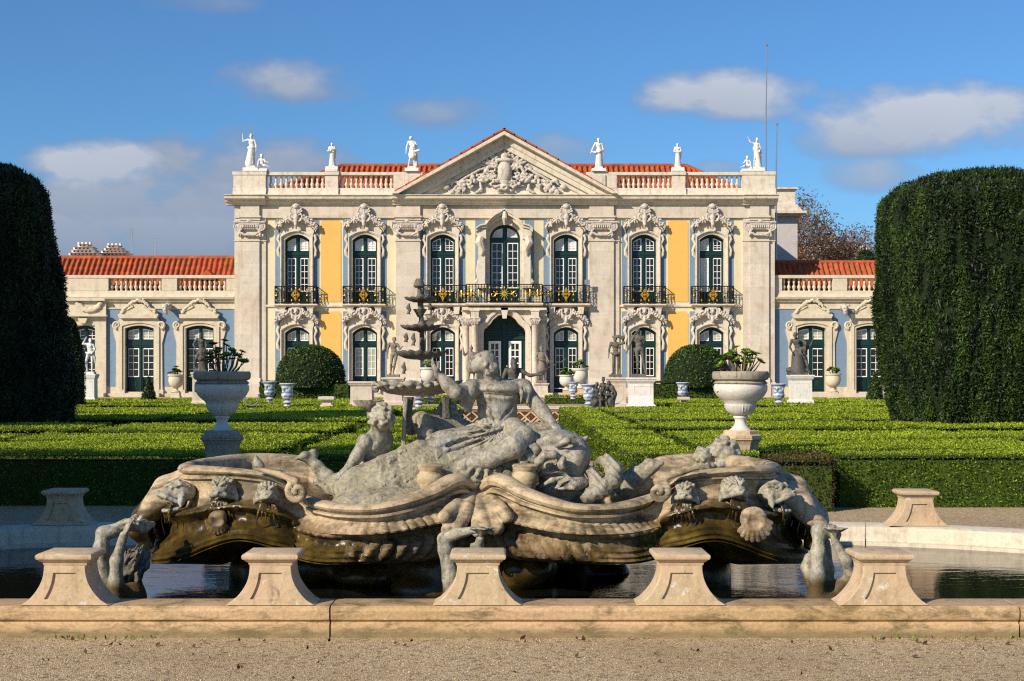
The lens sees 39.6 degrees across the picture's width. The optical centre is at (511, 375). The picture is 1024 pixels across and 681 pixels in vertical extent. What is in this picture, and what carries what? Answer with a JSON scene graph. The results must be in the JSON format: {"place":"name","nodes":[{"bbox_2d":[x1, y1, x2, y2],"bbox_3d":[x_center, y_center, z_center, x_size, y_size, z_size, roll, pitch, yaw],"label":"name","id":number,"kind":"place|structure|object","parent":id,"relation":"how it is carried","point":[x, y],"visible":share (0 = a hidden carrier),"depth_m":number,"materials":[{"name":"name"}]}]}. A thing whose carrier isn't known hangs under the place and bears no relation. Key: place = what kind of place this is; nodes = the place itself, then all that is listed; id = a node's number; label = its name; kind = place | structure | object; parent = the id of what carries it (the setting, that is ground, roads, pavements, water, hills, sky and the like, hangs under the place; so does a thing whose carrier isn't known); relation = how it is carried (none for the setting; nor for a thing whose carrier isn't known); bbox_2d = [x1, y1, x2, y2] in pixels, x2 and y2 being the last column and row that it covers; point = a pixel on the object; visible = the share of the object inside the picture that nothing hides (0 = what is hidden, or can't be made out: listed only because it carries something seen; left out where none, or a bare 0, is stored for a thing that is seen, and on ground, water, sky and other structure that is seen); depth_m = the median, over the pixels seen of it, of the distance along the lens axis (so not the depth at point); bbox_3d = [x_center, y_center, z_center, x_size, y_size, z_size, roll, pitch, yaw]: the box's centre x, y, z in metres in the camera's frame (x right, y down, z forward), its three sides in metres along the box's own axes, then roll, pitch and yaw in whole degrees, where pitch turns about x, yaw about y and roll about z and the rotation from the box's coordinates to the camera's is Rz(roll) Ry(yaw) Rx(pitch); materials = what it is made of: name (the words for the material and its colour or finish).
{"place":"outdoors","nodes":[
{"label":"outdoors","id":0,"kind":"place"},
{"bbox_2d":[99,397,883,407],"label":"terrace","id":1,"kind":"structure","parent":0,"point":[475,403],"depth_m":60.69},
{"bbox_2d":[76,400,351,407],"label":"box hedge","id":2,"kind":"object","parent":1,"relation":"on","point":[141,403],"visible":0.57,"depth_m":46.12,"materials":[{"name":"green plant"}]},
{"bbox_2d":[68,317,86,404],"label":"dome shrub","id":3,"kind":"object","parent":2,"relation":"on","point":[77,348],"visible":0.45,"depth_m":45.81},
{"bbox_2d":[86,397,382,401],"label":"box hedge","id":4,"kind":"object","parent":1,"relation":"on","point":[190,399],"visible":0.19,"depth_m":57.02,"materials":[{"name":"green plant"}]},
{"bbox_2d":[259,380,354,398],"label":"box hedge","id":5,"kind":"object","parent":1,"relation":"on","point":[338,390],"visible":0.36,"depth_m":60.03,"materials":[{"name":"green plant"}]},
{"bbox_2d":[275,344,345,387],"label":"dome shrub","id":6,"kind":"object","parent":5,"relation":"on","point":[309,365],"visible":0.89,"depth_m":59.92,"materials":[{"name":"green plant"}]},
{"bbox_2d":[347,381,373,405],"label":"pedestal","id":7,"kind":"object","parent":1,"relation":"on","point":[360,390],"visible":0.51,"depth_m":46.15,"materials":[{"name":"stone"}]},
{"bbox_2d":[502,358,565,403],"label":"pool statue","id":8,"kind":"object","parent":1,"relation":"on","point":[513,371],"visible":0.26,"depth_m":46.89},
{"bbox_2d":[605,377,626,406],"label":"pedestal","id":9,"kind":"object","parent":1,"relation":"on","point":[618,384],"visible":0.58,"depth_m":48.70,"materials":[{"name":"stone"}]},
{"bbox_2d":[625,377,656,406],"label":"pedestal","id":10,"kind":"object","parent":1,"relation":"on","point":[640,386],"visible":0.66,"depth_m":46.13,"materials":[{"name":"white stone"}]},
{"bbox_2d":[626,328,647,376],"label":"garden statue","id":11,"kind":"object","parent":10,"relation":"on","point":[638,338],"visible":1,"depth_m":46.44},
{"bbox_2d":[653,380,718,398],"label":"box hedge","id":12,"kind":"object","parent":1,"relation":"on","point":[663,391],"visible":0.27,"depth_m":60.03,"materials":[{"name":"green plant"}]},
{"bbox_2d":[663,344,728,387],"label":"dome shrub","id":13,"kind":"object","parent":12,"relation":"on","point":[692,365],"visible":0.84,"depth_m":59.97,"materials":[{"name":"green plant"}]},
{"bbox_2d":[654,397,884,405],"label":"box hedge","id":14,"kind":"object","parent":1,"relation":"on","point":[769,399],"visible":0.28,"depth_m":56.70,"materials":[{"name":"green plant"}]},
{"bbox_2d":[657,400,885,407],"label":"box hedge","id":15,"kind":"object","parent":1,"relation":"on","point":[664,403],"visible":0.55,"depth_m":46.33,"materials":[{"name":"green plant"}]},
{"bbox_2d":[786,375,814,402],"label":"pedestal","id":16,"kind":"object","parent":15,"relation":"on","point":[800,388],"visible":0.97,"depth_m":47.67,"materials":[{"name":"white stone"}]},
{"bbox_2d":[786,332,813,374],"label":"garden statue","id":17,"kind":"object","parent":16,"relation":"on","point":[799,359],"visible":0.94,"depth_m":47.86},
{"bbox_2d":[0,460,1023,680],"bbox_3d":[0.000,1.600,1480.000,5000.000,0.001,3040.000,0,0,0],"label":"ground","id":18,"kind":"structure","parent":0,"point":[1002,517],"depth_m":8.08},
{"bbox_2d":[0,162,79,424],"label":"clipped yew","id":19,"kind":"object","parent":18,"relation":"on","point":[38,377],"visible":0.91,"depth_m":29.24,"materials":[{"name":"green plant"}]},
{"bbox_2d":[0,424,84,439],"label":"box hedge","id":20,"kind":"object","parent":18,"relation":"on","point":[17,429],"visible":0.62,"depth_m":25.79,"materials":[{"name":"green plant"}]},
{"bbox_2d":[0,420,114,436],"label":"box hedge","id":21,"kind":"object","parent":18,"relation":"on","point":[87,425],"visible":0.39,"depth_m":27.90,"materials":[{"name":"green plant"}]},
{"bbox_2d":[74,413,173,428],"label":"box hedge","id":22,"kind":"object","parent":18,"relation":"on","point":[120,419],"visible":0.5,"depth_m":32.23,"materials":[{"name":"green plant"}]},
{"bbox_2d":[0,445,266,505],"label":"box hedge","id":23,"kind":"object","parent":18,"relation":"on","point":[112,482],"visible":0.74,"depth_m":17.54,"materials":[{"name":"green plant"}]},
{"bbox_2d":[0,441,282,458],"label":"box hedge","id":24,"kind":"object","parent":18,"relation":"on","point":[272,448],"visible":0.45,"depth_m":18.81,"materials":[{"name":"green plant"}]},
{"bbox_2d":[75,407,209,416],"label":"box hedge","id":25,"kind":"object","parent":18,"relation":"on","point":[157,410],"visible":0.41,"depth_m":37.83,"materials":[{"name":"green plant"}]},
{"bbox_2d":[58,256,233,396],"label":"palace wing","id":26,"kind":"structure","parent":18,"relation":"on","point":[138,319],"depth_m":74.21,"materials":[{"name":"stone"}]},
{"bbox_2d":[126,326,153,391],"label":"french door","id":27,"kind":"structure","parent":26,"relation":"in","point":[139,339],"depth_m":74.51,"materials":[{"name":"green paint"}]},
{"bbox_2d":[187,326,213,391],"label":"french door","id":28,"kind":"structure","parent":26,"relation":"in","point":[193,332],"depth_m":74.51,"materials":[{"name":"green paint"}]},
{"bbox_2d":[0,438,299,453],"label":"box hedge","id":29,"kind":"object","parent":18,"relation":"on","point":[284,443],"visible":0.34,"depth_m":20.27,"materials":[{"name":"green plant"}]},
{"bbox_2d":[8,431,320,451],"bbox_3d":[-5.388,1.251,22.324,4.590,0.733,1.984,0,0,0],"label":"box hedge","id":30,"kind":"object","parent":18,"relation":"on","point":[304,439],"visible":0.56,"depth_m":21.99,"materials":[{"name":"green plant"}]},
{"bbox_2d":[88,424,345,444],"bbox_3d":[-5.360,1.245,26.026,4.563,0.746,1.190,0,0,0],"label":"box hedge","id":31,"kind":"object","parent":18,"relation":"on","point":[324,435],"visible":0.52,"depth_m":25.73,"materials":[{"name":"green plant"}]},
{"bbox_2d":[193,371,250,457],"bbox_3d":[-3.505,0.774,17.200,0.684,1.653,0.684,0,0,0],"label":"garden urn","id":32,"kind":"object","parent":18,"relation":"on","point":[221,394],"visible":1,"depth_m":17.01,"materials":[{"name":"stone"}]},
{"bbox_2d":[204,338,248,370],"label":"succulent plant","id":33,"kind":"object","parent":32,"relation":"in","point":[223,355],"visible":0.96,"depth_m":17.12,"materials":[{"name":"green plant"}]},
{"bbox_2d":[115,421,357,435],"bbox_3d":[-5.369,1.254,27.818,4.596,0.736,1.409,0,0,0],"label":"box hedge","id":34,"kind":"object","parent":18,"relation":"on","point":[347,429],"visible":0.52,"depth_m":27.51,"materials":[{"name":"green plant"}]},
{"bbox_2d":[169,414,368,434],"bbox_3d":[-5.378,1.254,32.569,4.610,0.746,2.101,0,0,0],"label":"box hedge","id":35,"kind":"object","parent":18,"relation":"on","point":[360,421],"visible":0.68,"depth_m":31.90,"materials":[{"name":"green plant"}]},
{"bbox_2d":[197,410,366,416],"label":"box hedge","id":36,"kind":"object","parent":18,"relation":"on","point":[313,413],"visible":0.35,"depth_m":35.07,"materials":[{"name":"green plant"}]},
{"bbox_2d":[235,408,399,415],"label":"box hedge","id":37,"kind":"object","parent":18,"relation":"on","point":[396,412],"visible":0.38,"depth_m":37.89,"materials":[{"name":"green plant"}]},
{"bbox_2d":[290,448,392,472],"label":"box hedge","id":38,"kind":"object","parent":18,"relation":"on","point":[335,465],"visible":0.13,"depth_m":17.54,"materials":[{"name":"green plant"}]},
{"bbox_2d":[304,441,400,458],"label":"box hedge","id":39,"kind":"object","parent":18,"relation":"on","point":[339,446],"visible":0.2,"depth_m":18.91,"materials":[{"name":"green plant"}]},
{"bbox_2d":[413,406,578,421],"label":"terrace wall","id":40,"kind":"structure","parent":18,"relation":"on","point":[525,414],"depth_m":44.00,"materials":[{"name":"stone"}]},
{"bbox_2d":[590,377,616,407],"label":"putti group","id":41,"kind":"object","parent":40,"relation":"on","point":[602,400],"visible":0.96,"depth_m":44.28},
{"bbox_2d":[224,127,778,396],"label":"palace building","id":42,"kind":"structure","parent":18,"relation":"on","point":[505,245],"depth_m":73.90,"materials":[{"name":"stone"}]},
{"bbox_2d":[242,133,268,171],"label":"roof statue","id":43,"kind":"object","parent":42,"relation":"on","point":[250,161],"visible":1,"depth_m":73.97,"materials":[{"name":"white stone"}]},
{"bbox_2d":[286,235,308,303],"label":"window","id":44,"kind":"structure","parent":42,"relation":"in","point":[297,246],"depth_m":74.31,"materials":[{"name":"green paint"}]},
{"bbox_2d":[286,327,308,351],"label":"window","id":45,"kind":"structure","parent":42,"relation":"in","point":[297,336],"depth_m":74.28,"materials":[{"name":"green paint"}]},
{"bbox_2d":[353,235,376,303],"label":"window","id":46,"kind":"structure","parent":42,"relation":"in","point":[364,246],"depth_m":74.31,"materials":[{"name":"green paint"}]},
{"bbox_2d":[353,327,376,392],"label":"window","id":47,"kind":"structure","parent":42,"relation":"in","point":[365,338],"depth_m":74.31,"materials":[{"name":"green paint"}]},
{"bbox_2d":[431,235,454,301],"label":"window","id":48,"kind":"structure","parent":42,"relation":"in","point":[442,246],"depth_m":74.31,"materials":[{"name":"green paint"}]},
{"bbox_2d":[431,327,454,382],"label":"window","id":49,"kind":"structure","parent":42,"relation":"in","point":[446,339],"depth_m":74.31,"materials":[{"name":"green paint"}]},
{"bbox_2d":[484,315,524,378],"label":"door","id":50,"kind":"structure","parent":42,"relation":"in","point":[505,338],"depth_m":74.42,"materials":[{"name":"green paint"}]},
{"bbox_2d":[490,225,519,302],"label":"window","id":51,"kind":"structure","parent":42,"relation":"in","point":[504,239],"depth_m":74.33,"materials":[{"name":"green paint"}]},
{"bbox_2d":[554,235,577,301],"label":"window","id":52,"kind":"structure","parent":42,"relation":"in","point":[565,246],"depth_m":74.31,"materials":[{"name":"green paint"}]},
{"bbox_2d":[554,327,577,392],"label":"window","id":53,"kind":"structure","parent":42,"relation":"in","point":[565,338],"depth_m":74.31,"materials":[{"name":"green paint"}]},
{"bbox_2d":[632,235,655,303],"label":"window","id":54,"kind":"structure","parent":42,"relation":"in","point":[643,246],"depth_m":74.31,"materials":[{"name":"green paint"}]},
{"bbox_2d":[632,327,655,376],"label":"window","id":55,"kind":"structure","parent":42,"relation":"in","point":[650,336],"depth_m":74.31,"materials":[{"name":"green paint"}]},
{"bbox_2d":[699,235,722,303],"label":"window","id":56,"kind":"structure","parent":42,"relation":"in","point":[710,246],"depth_m":74.31,"materials":[{"name":"green paint"}]},
{"bbox_2d":[699,327,722,354],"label":"window","id":57,"kind":"structure","parent":42,"relation":"in","point":[712,337],"depth_m":74.28,"materials":[{"name":"green paint"}]},
{"bbox_2d":[0,521,1023,637],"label":"pond rim","id":58,"kind":"object","parent":18,"relation":"on","point":[540,618],"visible":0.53,"depth_m":8.68,"materials":[{"name":"stone"}]},
{"bbox_2d":[32,488,98,524],"bbox_3d":[-4.241,1.241,13.500,0.566,0.331,0.342,0,0,0],"label":"rim pedestal","id":59,"kind":"object","parent":58,"relation":"on","point":[65,506],"visible":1,"depth_m":13.37,"materials":[{"name":"beige stone"}]},
{"bbox_2d":[21,548,119,604],"bbox_3d":[-2.736,1.246,8.830,0.550,0.321,0.332,0,0,0],"label":"rim pedestal","id":60,"kind":"object","parent":58,"relation":"on","point":[71,576],"visible":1,"depth_m":8.70,"materials":[{"name":"beige stone"}]},
{"bbox_2d":[227,548,319,604],"bbox_3d":[-1.478,1.246,8.830,0.550,0.321,0.332,0,0,0],"label":"rim pedestal","id":61,"kind":"object","parent":58,"relation":"on","point":[274,577],"visible":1,"depth_m":8.69,"materials":[{"name":"beige stone"}]},
{"bbox_2d":[433,548,522,604],"bbox_3d":[-0.209,1.246,8.830,0.550,0.321,0.332,0,0,0],"label":"rim pedestal","id":62,"kind":"object","parent":58,"relation":"on","point":[478,580],"visible":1,"depth_m":8.69,"materials":[{"name":"beige stone"}]},
{"bbox_2d":[634,548,725,604],"bbox_3d":[1.038,1.246,8.830,0.550,0.321,0.332,0,0,0],"label":"rim pedestal","id":63,"kind":"object","parent":58,"relation":"on","point":[678,578],"visible":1,"depth_m":8.69,"materials":[{"name":"beige stone"}]},
{"bbox_2d":[831,548,927,604],"bbox_3d":[2.280,1.246,8.830,0.550,0.321,0.332,0,0,0],"label":"rim pedestal","id":64,"kind":"object","parent":58,"relation":"on","point":[878,576],"visible":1,"depth_m":8.69,"materials":[{"name":"beige stone"}]},
{"bbox_2d":[882,488,948,525],"bbox_3d":[3.805,1.241,13.420,0.566,0.331,0.342,0,0,0],"label":"rim pedestal","id":65,"kind":"object","parent":58,"relation":"on","point":[914,506],"visible":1,"depth_m":13.29,"materials":[{"name":"beige stone"}]},
{"bbox_2d":[0,638,1023,680],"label":"pebbles","id":66,"kind":"object","parent":18,"relation":"on","point":[515,661],"visible":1,"depth_m":7.95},
{"bbox_2d":[42,635,1014,680],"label":"fallen leaves","id":67,"kind":"object","parent":18,"relation":"on","point":[522,637],"visible":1,"depth_m":8.39,"materials":[{"name":"brown plant"}]},
{"bbox_2d":[583,421,639,460],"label":"box hedge","id":68,"kind":"object","parent":18,"relation":"on","point":[590,440],"visible":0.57,"depth_m":26.80,"materials":[{"name":"green plant"}]},
{"bbox_2d":[591,428,655,471],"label":"box hedge","id":69,"kind":"object","parent":18,"relation":"on","point":[596,452],"visible":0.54,"depth_m":23.94,"materials":[{"name":"green plant"}]},
{"bbox_2d":[600,433,663,476],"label":"box hedge","id":70,"kind":"object","parent":18,"relation":"on","point":[604,439],"visible":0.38,"depth_m":22.29,"materials":[{"name":"green plant"}]},
{"bbox_2d":[607,436,678,458],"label":"box hedge","id":71,"kind":"object","parent":18,"relation":"on","point":[638,442],"visible":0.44,"depth_m":20.53,"materials":[{"name":"green plant"}]},
{"bbox_2d":[614,443,689,472],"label":"box hedge","id":72,"kind":"object","parent":18,"relation":"on","point":[620,453],"visible":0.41,"depth_m":18.95,"materials":[{"name":"green plant"}]},
{"bbox_2d":[624,448,761,471],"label":"box hedge","id":73,"kind":"object","parent":18,"relation":"on","point":[634,461],"visible":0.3,"depth_m":17.60,"materials":[{"name":"green plant"}]},
{"bbox_2d":[603,407,792,415],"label":"box hedge","id":74,"kind":"object","parent":18,"relation":"on","point":[657,410],"visible":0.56,"depth_m":37.88,"materials":[{"name":"green plant"}]},
{"bbox_2d":[612,411,819,419],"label":"box hedge","id":75,"kind":"object","parent":18,"relation":"on","point":[620,415],"visible":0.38,"depth_m":35.20,"materials":[{"name":"green plant"}]},
{"bbox_2d":[622,413,845,425],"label":"box hedge","id":76,"kind":"object","parent":18,"relation":"on","point":[654,418],"visible":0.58,"depth_m":31.95,"materials":[{"name":"green plant"}]},
{"bbox_2d":[712,371,768,456],"bbox_3d":[2.956,0.772,18.400,0.731,1.656,0.731,0,0,0],"label":"garden urn","id":77,"kind":"object","parent":18,"relation":"on","point":[740,394],"visible":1,"depth_m":18.18,"materials":[{"name":"stone"}]},
{"bbox_2d":[712,345,765,370],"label":"succulent plant","id":78,"kind":"object","parent":77,"relation":"in","point":[735,359],"visible":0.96,"depth_m":18.36,"materials":[{"name":"green plant"}]},
{"bbox_2d":[634,419,879,429],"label":"box hedge","id":79,"kind":"object","parent":18,"relation":"on","point":[640,424],"visible":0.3,"depth_m":29.17,"materials":[{"name":"green plant"}]},
{"bbox_2d":[644,420,908,435],"bbox_3d":[4.983,1.241,27.173,4.936,0.762,1.297,0,0,0],"label":"box hedge","id":80,"kind":"object","parent":18,"relation":"on","point":[822,426],"visible":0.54,"depth_m":26.88,"materials":[{"name":"green plant"}]},
{"bbox_2d":[759,449,836,511],"bbox_3d":[3.441,1.252,17.134,0.828,0.720,0.955,0,0,0],"label":"box bush","id":81,"kind":"object","parent":18,"relation":"on","point":[814,469],"visible":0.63,"depth_m":16.73,"materials":[{"name":"green plant"}]},
{"bbox_2d":[661,428,956,439],"bbox_3d":[4.992,1.255,24.126,4.919,0.727,1.385,0,0,0],"label":"box hedge","id":82,"kind":"object","parent":18,"relation":"on","point":[666,434],"visible":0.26,"depth_m":24.06,"materials":[{"name":"green plant"}]},
{"bbox_2d":[775,260,884,396],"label":"palace wing","id":83,"kind":"structure","parent":18,"relation":"on","point":[826,304],"depth_m":74.21,"materials":[{"name":"stone"}]},
{"bbox_2d":[798,326,823,391],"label":"french door","id":84,"kind":"structure","parent":83,"relation":"in","point":[815,354],"depth_m":74.51,"materials":[{"name":"green paint"}]},
{"bbox_2d":[856,326,882,391],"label":"french door","id":85,"kind":"structure","parent":83,"relation":"in","point":[866,362],"depth_m":74.51,"materials":[{"name":"green paint"}]},
{"bbox_2d":[673,430,994,445],"bbox_3d":[5.003,1.245,22.370,4.939,0.747,1.295,0,0,0],"label":"box hedge","id":86,"kind":"object","parent":18,"relation":"on","point":[807,435],"visible":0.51,"depth_m":22.13,"materials":[{"name":"green plant"}]},
{"bbox_2d":[795,185,875,259],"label":"bare tree","id":87,"kind":"object","parent":18,"relation":"on","point":[833,250],"visible":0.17,"depth_m":107.23,"materials":[{"name":"brown plant"}]},
{"bbox_2d":[684,436,1023,451],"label":"box hedge","id":88,"kind":"object","parent":18,"relation":"on","point":[853,440],"visible":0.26,"depth_m":20.64,"materials":[{"name":"green plant"}]},
{"bbox_2d":[699,440,1023,459],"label":"box hedge","id":89,"kind":"object","parent":18,"relation":"on","point":[891,445],"visible":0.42,"depth_m":18.99,"materials":[{"name":"green plant"}]},
{"bbox_2d":[825,447,1023,507],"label":"box hedge","id":90,"kind":"object","parent":18,"relation":"on","point":[991,480],"visible":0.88,"depth_m":17.29,"materials":[{"name":"green plant"}]},
{"bbox_2d":[868,165,1023,428],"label":"clipped yew","id":91,"kind":"object","parent":18,"relation":"on","point":[947,304],"visible":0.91,"depth_m":28.25,"materials":[{"name":"green plant"}]},
{"bbox_2d":[905,421,1023,434],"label":"box hedge","id":92,"kind":"object","parent":18,"relation":"on","point":[986,426],"visible":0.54,"depth_m":26.97,"materials":[{"name":"green plant"}]},
{"bbox_2d":[0,545,1023,598],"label":"water","id":93,"kind":"structure","parent":0,"point":[935,573],"depth_m":10.97,"materials":[{"name":"black liquid"}]},
{"bbox_2d":[93,513,155,598],"bbox_3d":[-2.733,1.306,9.984,0.330,0.694,0.444,0,0,38],"label":"triton statue","id":94,"kind":"object","parent":93,"relation":"on","point":[122,569],"visible":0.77,"depth_m":9.92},
{"bbox_2d":[437,526,494,593],"bbox_3d":[-0.275,1.317,9.585,0.393,0.621,0.325,0,0,27],"label":"triton statue","id":95,"kind":"object","parent":93,"relation":"on","point":[445,539],"visible":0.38,"depth_m":9.50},
{"bbox_2d":[128,453,828,594],"bbox_3d":[-0.251,1.222,11.200,5.481,1.158,2.728,0,0,0],"label":"fountain basin","id":96,"kind":"object","parent":93,"relation":"on","point":[736,509],"visible":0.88,"depth_m":10.18,"materials":[{"name":"stone"}]},
{"bbox_2d":[294,422,622,503],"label":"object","id":97,"kind":"object","parent":96,"relation":"in","point":[562,460],"visible":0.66,"depth_m":10.52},
{"bbox_2d":[335,400,394,479],"bbox_3d":[-1.099,0.513,10.808,0.442,0.662,0.499,0,0,0],"label":"putto statue","id":98,"kind":"object","parent":97,"relation":"on","point":[375,440],"visible":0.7,"depth_m":10.70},
{"bbox_2d":[371,379,462,448],"bbox_3d":[-0.744,0.302,11.106,0.729,0.546,0.834,0,0,0],"label":"shell bowl","id":99,"kind":"object","parent":97,"relation":"on","point":[411,388],"visible":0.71,"depth_m":10.85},
{"bbox_2d":[396,278,446,373],"bbox_3d":[-0.689,-0.374,10.800,0.392,0.725,0.392,0,0,0],"label":"shell fountain","id":100,"kind":"object","parent":99,"relation":"on","point":[421,326],"visible":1,"depth_m":10.71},
{"bbox_2d":[406,401,470,439],"bbox_3d":[-0.568,0.407,11.213,0.354,0.408,0.587,0,0,43],"label":"rock","id":101,"kind":"object","parent":97,"relation":"on","point":[423,425],"visible":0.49,"depth_m":11.05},
{"bbox_2d":[425,350,562,489],"bbox_3d":[-0.177,0.351,10.814,1.113,1.089,0.670,0,0,24],"label":"nereid statue","id":102,"kind":"object","parent":97,"relation":"on","point":[495,395],"visible":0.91,"depth_m":10.71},
{"bbox_2d":[614,458,663,498],"bbox_3d":[1.039,0.851,11.738,0.441,0.346,0.217,0,0,34],"label":"dolphin tail","id":103,"kind":"object","parent":96,"relation":"in","point":[635,479],"visible":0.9,"depth_m":11.68},
{"bbox_2d":[692,436,741,469],"bbox_3d":[1.755,0.781,12.019,0.392,0.551,0.433,0,0,28],"label":"putti","id":104,"kind":"object","parent":96,"relation":"in","point":[717,452],"visible":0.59,"depth_m":11.89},
{"bbox_2d":[800,523,853,598],"bbox_3d":[2.185,1.342,10.002,0.439,0.620,0.333,0,0,38],"label":"triton statue","id":105,"kind":"object","parent":93,"relation":"on","point":[817,568],"visible":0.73,"depth_m":9.92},
{"bbox_2d":[0,0,1023,255],"label":"sky","id":106,"kind":"structure","parent":0,"point":[135,114],"materials":[{"name":"blue"}]},
{"bbox_2d":[775,187,806,259],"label":"tower","id":107,"kind":"structure","parent":0,"point":[789,211],"depth_m":84.00,"materials":[{"name":"paint"}]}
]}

